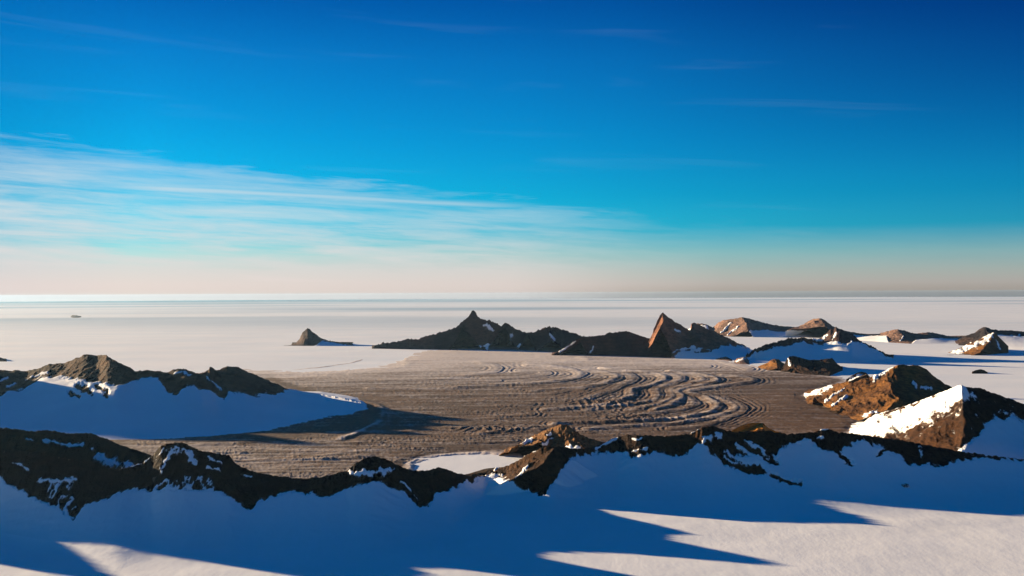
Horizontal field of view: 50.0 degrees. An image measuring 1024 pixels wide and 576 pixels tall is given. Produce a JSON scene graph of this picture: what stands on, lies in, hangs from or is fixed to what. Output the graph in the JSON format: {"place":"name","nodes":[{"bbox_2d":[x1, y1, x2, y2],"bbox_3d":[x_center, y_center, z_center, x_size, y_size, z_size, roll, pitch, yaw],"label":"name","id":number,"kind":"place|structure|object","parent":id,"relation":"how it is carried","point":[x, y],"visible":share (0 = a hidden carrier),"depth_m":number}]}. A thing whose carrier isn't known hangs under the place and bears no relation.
{"place":"outdoors","nodes":[
{"label":"outdoors","id":0,"kind":"place"},
{"bbox_2d":[0,427,150,469],"bbox_3d":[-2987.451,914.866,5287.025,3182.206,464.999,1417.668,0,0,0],"label":"rocky ridge","id":1,"kind":"structure","parent":0,"point":[97,450],"depth_m":5247.56},
{"bbox_2d":[0,426,1023,575],"bbox_3d":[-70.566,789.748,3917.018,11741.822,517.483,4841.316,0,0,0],"label":"snow field","id":2,"kind":"structure","parent":0,"point":[698,509],"depth_m":4425.48},
{"bbox_2d":[0,297,1023,473],"bbox_3d":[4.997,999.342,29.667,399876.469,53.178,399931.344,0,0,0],"label":"ice plain","id":3,"kind":"structure","parent":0,"point":[199,336],"depth_m":33711.87},
{"bbox_2d":[0,354,367,439],"bbox_3d":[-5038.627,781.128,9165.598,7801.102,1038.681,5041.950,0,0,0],"label":"rocky ridge","id":4,"kind":"structure","parent":3,"relation":"on","point":[106,396],"depth_m":8805.09},
{"bbox_2d":[286,328,356,345],"bbox_3d":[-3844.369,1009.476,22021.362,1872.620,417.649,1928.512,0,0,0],"label":"nunatak","id":5,"kind":"structure","parent":3,"relation":"on","point":[308,337],"depth_m":21631.74},
{"bbox_2d":[372,310,585,352],"bbox_3d":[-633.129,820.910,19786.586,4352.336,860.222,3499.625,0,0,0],"label":"rock peak","id":6,"kind":"object","parent":3,"relation":"on","point":[473,329],"visible":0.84,"depth_m":19337.41},
{"bbox_2d":[110,348,867,478],"bbox_3d":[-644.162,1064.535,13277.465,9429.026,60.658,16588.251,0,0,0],"label":"moraine","id":7,"kind":"structure","parent":3,"relation":"on","point":[436,403],"depth_m":9508.00},
{"bbox_2d":[499,424,603,455],"bbox_3d":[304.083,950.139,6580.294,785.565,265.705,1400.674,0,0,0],"label":"rock outcrop","id":8,"kind":"object","parent":7,"relation":"on","point":[561,435],"visible":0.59,"depth_m":6522.26},
{"bbox_2d":[715,357,731,360],"bbox_3d":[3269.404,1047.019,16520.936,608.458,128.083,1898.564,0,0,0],"label":"rock outcrop","id":9,"kind":"object","parent":7,"relation":"on","point":[725,358],"visible":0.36,"depth_m":16243.16},
{"bbox_2d":[734,357,749,364],"bbox_3d":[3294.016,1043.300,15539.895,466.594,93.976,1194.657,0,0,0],"label":"rock outcrop","id":10,"kind":"object","parent":7,"relation":"on","point":[743,360],"visible":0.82,"depth_m":15551.82},
{"bbox_2d":[732,423,778,432],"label":"rock outcrop","id":11,"kind":"object","parent":7,"relation":"on","point":[755,427],"visible":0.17,"depth_m":6291.88},
{"bbox_2d":[758,359,783,369],"bbox_3d":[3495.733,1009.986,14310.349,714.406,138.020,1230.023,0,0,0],"label":"rock outcrop","id":12,"kind":"object","parent":7,"relation":"on","point":[774,364],"visible":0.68,"depth_m":14314.55},
{"bbox_2d":[551,331,671,357],"bbox_3d":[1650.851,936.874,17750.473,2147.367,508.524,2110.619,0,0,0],"label":"rock peak","id":13,"kind":"object","parent":3,"relation":"on","point":[624,343],"visible":0.83,"depth_m":17362.10},
{"bbox_2d":[648,313,752,359],"bbox_3d":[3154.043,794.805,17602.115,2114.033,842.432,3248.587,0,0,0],"label":"rock peak","id":14,"kind":"object","parent":3,"relation":"on","point":[695,341],"visible":0.85,"depth_m":16965.41},
{"bbox_2d":[688,317,813,337],"bbox_3d":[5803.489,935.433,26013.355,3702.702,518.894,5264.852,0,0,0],"label":"rock peak","id":15,"kind":"object","parent":3,"relation":"on","point":[734,327],"visible":0.63,"depth_m":25221.08},
{"bbox_2d":[746,327,893,363],"bbox_3d":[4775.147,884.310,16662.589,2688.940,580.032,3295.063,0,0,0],"label":"rock peak","id":16,"kind":"object","parent":3,"relation":"on","point":[836,344],"visible":0.87,"depth_m":16266.53},
{"bbox_2d":[786,318,871,335],"bbox_3d":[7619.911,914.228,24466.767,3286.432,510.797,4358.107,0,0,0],"label":"rock peak","id":17,"kind":"object","parent":3,"relation":"on","point":[820,326],"visible":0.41,"depth_m":24088.99},
{"bbox_2d":[804,364,952,419],"bbox_3d":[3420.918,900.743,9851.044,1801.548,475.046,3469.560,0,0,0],"label":"rocky knoll","id":18,"kind":"structure","parent":3,"relation":"on","point":[896,386],"depth_m":9205.59},
{"bbox_2d":[856,329,963,343],"bbox_3d":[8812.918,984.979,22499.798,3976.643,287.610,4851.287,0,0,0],"label":"rock peak","id":19,"kind":"object","parent":3,"relation":"on","point":[898,336],"visible":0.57,"depth_m":22081.68},
{"bbox_2d":[849,385,1023,458],"bbox_3d":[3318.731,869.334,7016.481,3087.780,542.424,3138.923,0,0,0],"label":"rock peak","id":20,"kind":"object","parent":3,"relation":"on","point":[962,418],"visible":0.54,"depth_m":6566.60},
{"bbox_2d":[947,332,1007,354],"bbox_3d":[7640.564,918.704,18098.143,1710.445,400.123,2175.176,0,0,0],"label":"rock peak","id":21,"kind":"object","parent":3,"relation":"on","point":[992,343],"visible":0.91,"depth_m":17536.60},
{"bbox_2d":[972,369,987,373],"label":"nunatak","id":22,"kind":"structure","parent":3,"relation":"on","point":[980,371],"depth_m":13270.79},
{"bbox_2d":[955,327,1023,349],"bbox_3d":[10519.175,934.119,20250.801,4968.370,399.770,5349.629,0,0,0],"label":"rock peak","id":23,"kind":"object","parent":3,"relation":"on","point":[1011,339],"visible":0.59,"depth_m":20618.39},
{"bbox_2d":[0,426,1023,516],"bbox_3d":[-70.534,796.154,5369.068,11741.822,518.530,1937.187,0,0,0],"label":"rocky ridge","id":24,"kind":"structure","parent":0,"point":[94,482],"depth_m":4777.52},
{"bbox_2d":[0,0,1023,301],"label":"sky","id":25,"kind":"structure","parent":0,"point":[151,150]},
{"bbox_2d":[780,356,842,375],"bbox_3d":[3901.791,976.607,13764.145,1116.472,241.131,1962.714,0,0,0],"label":"rocky ridge","id":26,"kind":"structure","parent":0,"point":[823,367],"depth_m":13659.37},
{"bbox_2d":[844,372,869,382],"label":"rocky knoll","id":27,"kind":"structure","parent":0,"point":[858,376],"depth_m":10893.02}
]}

